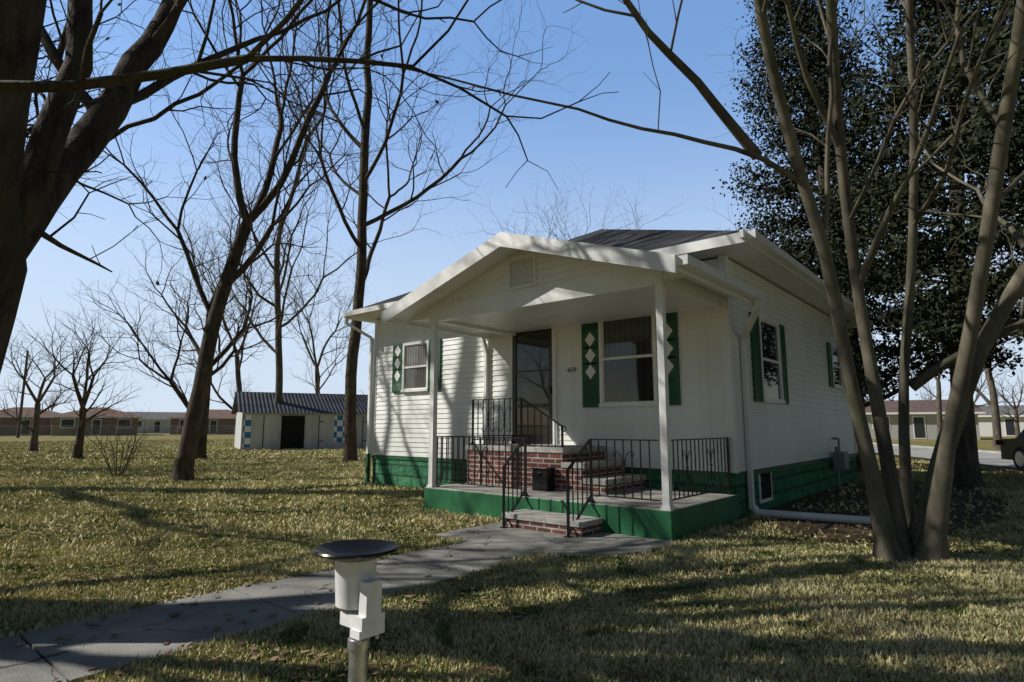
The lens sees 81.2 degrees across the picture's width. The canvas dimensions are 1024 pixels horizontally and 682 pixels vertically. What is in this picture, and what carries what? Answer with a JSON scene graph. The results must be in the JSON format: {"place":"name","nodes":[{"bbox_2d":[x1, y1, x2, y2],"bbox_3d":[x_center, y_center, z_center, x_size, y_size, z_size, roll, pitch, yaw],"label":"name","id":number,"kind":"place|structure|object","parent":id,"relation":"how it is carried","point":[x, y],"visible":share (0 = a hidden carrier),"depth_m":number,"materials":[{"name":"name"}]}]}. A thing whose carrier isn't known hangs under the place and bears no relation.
{"place":"outdoors","nodes":[
{"label":"outdoors","id":0,"kind":"place"},
{"bbox_2d":[127,412,185,432],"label":"white house","id":1,"kind":"structure","parent":0,"point":[158,418],"depth_m":103.80,"materials":[{"name":"grey"}]},
{"bbox_2d":[106,0,509,284],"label":"dead tree leaves","id":2,"kind":"object","parent":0,"point":[205,177],"visible":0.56,"depth_m":7.39,"materials":[{"name":"brown plant"}]},
{"bbox_2d":[0,522,670,681],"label":"walk path","id":3,"kind":"structure","parent":0,"point":[40,655],"depth_m":3.86,"materials":[{"name":"concrete"}]},
{"bbox_2d":[505,509,602,536],"bbox_3d":[0.451,2.097,6.887,1.130,0.175,0.434,-7,-11,40],"label":"brick step","id":4,"kind":"object","parent":3,"relation":"on","point":[546,521],"visible":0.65,"depth_m":6.70,"materials":[{"name":"brick"}]},
{"bbox_2d":[0,433,1023,681],"bbox_3d":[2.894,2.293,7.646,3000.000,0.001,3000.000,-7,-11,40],"label":"lawn ground","id":5,"kind":"structure","parent":0,"point":[984,443],"depth_m":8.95,"materials":[{"name":"green plant"}]},
{"bbox_2d":[16,351,28,437],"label":"utility pole","id":6,"kind":"object","parent":5,"relation":"on","point":[20,415],"visible":0.68,"depth_m":61.62,"materials":[{"name":"brown wood"}]},
{"bbox_2d":[0,407,60,435],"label":"brick house","id":7,"kind":"structure","parent":5,"relation":"on","point":[45,419],"depth_m":77.31,"materials":[{"name":"brown brick"}]},
{"bbox_2d":[0,322,106,451],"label":"tree","id":8,"kind":"object","parent":5,"relation":"on","point":[33,442],"visible":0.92,"depth_m":27.97,"materials":[{"name":"brown plant"}]},
{"bbox_2d":[42,384,69,411],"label":"bare tree","id":9,"kind":"object","parent":5,"relation":"on","point":[51,398],"visible":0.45,"depth_m":99.12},
{"bbox_2d":[17,300,152,458],"bbox_3d":[-16.096,1.569,22.687,3.837,5.975,5.385,2,-8,-15],"label":"orchard tree","id":10,"kind":"object","parent":5,"relation":"on","point":[77,451],"visible":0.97,"depth_m":22.03,"materials":[{"name":"brown plant"}]},
{"bbox_2d":[49,407,141,435],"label":"brick house","id":11,"kind":"structure","parent":5,"relation":"on","point":[71,417],"depth_m":76.98,"materials":[{"name":"brown brick"}]},
{"bbox_2d":[25,0,174,228],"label":"shade tree","id":12,"kind":"object","parent":5,"relation":"on","point":[29,129],"visible":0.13,"depth_m":14.82,"materials":[{"name":"brown plant"}]},
{"bbox_2d":[64,403,169,475],"bbox_3d":[-9.374,2.396,14.384,1.767,1.808,1.933,-2,-8,11],"label":"lawn shrub","id":13,"kind":"object","parent":5,"relation":"on","point":[122,471],"visible":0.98,"depth_m":14.32,"materials":[{"name":"brown plant"}]},
{"bbox_2d":[0,425,234,435],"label":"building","id":14,"kind":"structure","parent":5,"relation":"on","point":[121,425],"depth_m":70.85,"materials":[{"name":"metal"}]},
{"bbox_2d":[167,409,235,434],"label":"brick house","id":15,"kind":"structure","parent":5,"relation":"on","point":[221,417],"depth_m":87.22,"materials":[{"name":"brown brick"}]},
{"bbox_2d":[60,136,349,458],"bbox_3d":[-11.319,-1.196,22.771,9.372,11.475,10.448,-7,-11,40],"label":"leaning tree","id":16,"kind":"object","parent":5,"relation":"on","point":[201,451],"visible":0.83,"depth_m":21.30,"materials":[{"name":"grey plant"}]},
{"bbox_2d":[144,197,307,442],"bbox_3d":[-17.720,-2.046,38.024,9.610,17.460,14.348,5,-10,-32],"label":"tall tree","id":17,"kind":"object","parent":5,"relation":"on","point":[238,362],"visible":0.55,"depth_m":38.14,"materials":[{"name":"brown plant"}]},
{"bbox_2d":[222,373,254,409],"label":"bare tree","id":18,"kind":"object","parent":5,"relation":"on","point":[235,388],"visible":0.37,"depth_m":106.61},
{"bbox_2d":[37,0,530,481],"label":"leaning tree","id":19,"kind":"object","parent":5,"relation":"on","point":[183,465],"visible":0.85,"depth_m":14.21,"materials":[{"name":"brown plant"}]},
{"bbox_2d":[231,391,372,449],"bbox_3d":[-11.457,4.425,33.322,7.400,3.020,5.100,4,-9,-28],"label":"shed","id":20,"kind":"object","parent":5,"relation":"on","point":[260,431],"visible":0.73,"depth_m":31.27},
{"bbox_2d":[240,413,366,449],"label":"wall","id":21,"kind":"structure","parent":20,"relation":"attached to","point":[301,414],"depth_m":30.73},
{"bbox_2d":[0,0,617,373],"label":"tree","id":22,"kind":"object","parent":5,"relation":"on","point":[41,175],"visible":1,"depth_m":4.03,"materials":[{"name":"brown plant"}]},
{"bbox_2d":[240,228,381,393],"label":"tall tree","id":23,"kind":"object","parent":5,"relation":"on","point":[317,387],"visible":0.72,"depth_m":44.03,"materials":[{"name":"brown plant"}]},
{"bbox_2d":[181,0,459,402],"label":"tall tree","id":24,"kind":"object","parent":5,"relation":"on","point":[277,267],"visible":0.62,"depth_m":32.20,"materials":[{"name":"brown plant"}]},
{"bbox_2d":[312,539,398,681],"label":"lamp post","id":25,"kind":"object","parent":5,"relation":"on","point":[358,592],"visible":1,"depth_m":1.95,"materials":[{"name":"metal"}]},
{"bbox_2d":[196,0,592,461],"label":"tree","id":26,"kind":"object","parent":5,"relation":"on","point":[362,272],"visible":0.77,"depth_m":21.75,"materials":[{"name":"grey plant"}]},
{"bbox_2d":[0,438,1020,473],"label":"distant lawn grass blades","id":27,"kind":"object","parent":5,"relation":"on","point":[14,452],"visible":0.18,"depth_m":25.92,"materials":[{"name":"green plant"}]},
{"bbox_2d":[0,530,1023,681],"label":"lawn grass","id":28,"kind":"structure","parent":5,"relation":"on","point":[581,649],"depth_m":3.74,"materials":[{"name":"green plant"}]},
{"bbox_2d":[0,469,1023,681],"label":"fallen leaves","id":29,"kind":"object","parent":5,"relation":"on","point":[370,668],"visible":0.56,"depth_m":3.74,"materials":[{"name":"brown plant"}]},
{"bbox_2d":[408,250,726,510],"bbox_3d":[0.751,0.464,8.438,4.580,3.205,1.950,-7,-11,40],"label":"porch frame","id":30,"kind":"object","parent":5,"relation":"on","point":[519,291],"visible":0.84,"depth_m":7.86,"materials":[{"name":"white wood"}]},
{"bbox_2d":[381,232,762,338],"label":"porch roof","id":31,"kind":"structure","parent":30,"relation":"on","point":[492,252],"depth_m":7.46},
{"bbox_2d":[455,165,684,239],"bbox_3d":[4.366,-2.644,38.669,13.643,18.825,10.265,6,-10,-37],"label":"tree","id":32,"kind":"object","parent":5,"relation":"on","point":[550,233],"visible":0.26,"depth_m":38.61,"materials":[{"name":"brown plant"}]},
{"bbox_2d":[424,483,738,540],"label":"porch slab","id":33,"kind":"structure","parent":5,"relation":"on","point":[686,517],"depth_m":7.15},
{"bbox_2d":[531,466,554,491],"bbox_3d":[0.425,1.888,8.189,0.280,0.315,0.202,-7,-11,40],"label":"mailbox","id":34,"kind":"object","parent":33,"relation":"on","point":[543,478],"visible":1,"depth_m":8.12,"materials":[{"name":"black metal"}]},
{"bbox_2d":[466,443,646,494],"bbox_3d":[0.596,1.858,8.918,2.520,0.580,1.118,-7,-11,40],"label":"brick stoop","id":35,"kind":"object","parent":33,"relation":"on","point":[559,458],"visible":0.69,"depth_m":8.46,"materials":[{"name":"brick"}]},
{"bbox_2d":[435,398,733,537],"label":"iron railings","id":36,"kind":"object","parent":33,"relation":"on","point":[589,499],"visible":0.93,"depth_m":7.37,"materials":[{"name":"black metal"}]},
{"bbox_2d":[344,300,870,524],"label":"downspouts","id":37,"kind":"object","parent":5,"relation":"on","point":[840,459],"visible":0.87,"depth_m":8.13,"materials":[{"name":"white metal"}]},
{"bbox_2d":[371,255,856,518],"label":"house","id":38,"kind":"structure","parent":5,"relation":"on","point":[794,444],"depth_m":9.77,"materials":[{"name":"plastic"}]},
{"bbox_2d":[509,328,557,444],"bbox_3d":[0.336,0.719,10.000,0.990,1.980,0.083,-7,-11,40],"label":"storm door","id":39,"kind":"structure","parent":38,"relation":"attached to","point":[533,368],"depth_m":9.98,"materials":[{"name":"brown metal"}]},
{"bbox_2d":[342,229,876,328],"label":"roof eaves","id":40,"kind":"object","parent":38,"relation":"on","point":[759,254],"visible":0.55,"depth_m":8.75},
{"bbox_2d":[359,229,738,308],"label":"roof","id":41,"kind":"structure","parent":40,"relation":"on","point":[647,240],"depth_m":9.70,"materials":[{"name":"grey metal"}]},
{"bbox_2d":[392,312,844,406],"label":"shutters","id":42,"kind":"object","parent":38,"relation":"attached to","point":[590,368],"visible":0.8,"depth_m":9.25,"materials":[{"name":"green paint"}]},
{"bbox_2d":[401,315,844,503],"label":"windows","id":43,"kind":"structure","parent":38,"relation":"attached to","point":[628,372],"depth_m":9.02,"materials":[{"name":"white glass"}]},
{"bbox_2d":[231,0,1023,562],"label":"tree","id":44,"kind":"object","parent":5,"relation":"on","point":[901,528],"visible":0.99,"depth_m":5.54,"materials":[{"name":"beige plant"}]},
{"bbox_2d":[707,0,1023,470],"bbox_3d":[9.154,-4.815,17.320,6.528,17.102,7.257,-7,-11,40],"label":"tree","id":45,"kind":"object","parent":5,"relation":"on","point":[813,30],"visible":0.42,"depth_m":17.20,"materials":[{"name":"green plant"}]},
{"bbox_2d":[787,0,1023,488],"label":"tree","id":46,"kind":"object","parent":5,"relation":"on","point":[949,309],"visible":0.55,"depth_m":12.20,"materials":[{"name":"green plant"}]},
{"bbox_2d":[918,380,947,399],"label":"bare tree","id":47,"kind":"object","parent":5,"relation":"on","point":[930,398],"visible":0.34,"depth_m":121.41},
{"bbox_2d":[873,443,1023,470],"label":"road strip","id":48,"kind":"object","parent":5,"relation":"on","point":[988,458],"visible":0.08,"depth_m":23.45,"materials":[{"name":"asphalt"}]},
{"bbox_2d":[995,429,1023,470],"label":"parked car","id":49,"kind":"object","parent":48,"relation":"on","point":[1012,449],"visible":0.98,"depth_m":15.98,"materials":[{"name":"black paint"}]},
{"bbox_2d":[874,0,1023,289],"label":"tree","id":50,"kind":"object","parent":5,"relation":"on","point":[987,138],"visible":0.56,"depth_m":9.15,"materials":[{"name":"plant"}]},
{"bbox_2d":[889,263,1023,439],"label":"tree","id":51,"kind":"object","parent":5,"relation":"on","point":[938,396],"visible":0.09,"depth_m":44.28,"materials":[{"name":"brown plant"}]},
{"bbox_2d":[903,238,1022,449],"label":"tree","id":52,"kind":"object","parent":5,"relation":"on","point":[992,403],"visible":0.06,"depth_m":30.89,"materials":[{"name":"brown plant"}]},
{"bbox_2d":[982,114,1023,342],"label":"tree","id":53,"kind":"object","parent":5,"relation":"on","point":[1007,256],"visible":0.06,"depth_m":13.31,"materials":[{"name":"green plant"}]},
{"bbox_2d":[984,368,1023,436],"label":"bare tree","id":54,"kind":"object","parent":5,"relation":"on","point":[1016,420],"visible":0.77,"depth_m":67.39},
{"bbox_2d":[0,0,1023,412],"label":"sky","id":55,"kind":"structure","parent":0,"point":[605,154],"materials":[{"name":"blue"}]},
{"bbox_2d":[865,400,985,439],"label":"house","id":56,"kind":"structure","parent":0,"point":[923,418],"depth_m":54.87,"materials":[{"name":"grey"}]},
{"bbox_2d":[978,405,1023,436],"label":"house","id":57,"kind":"structure","parent":0,"point":[1007,425],"depth_m":70.43,"materials":[{"name":"grey"}]}
]}

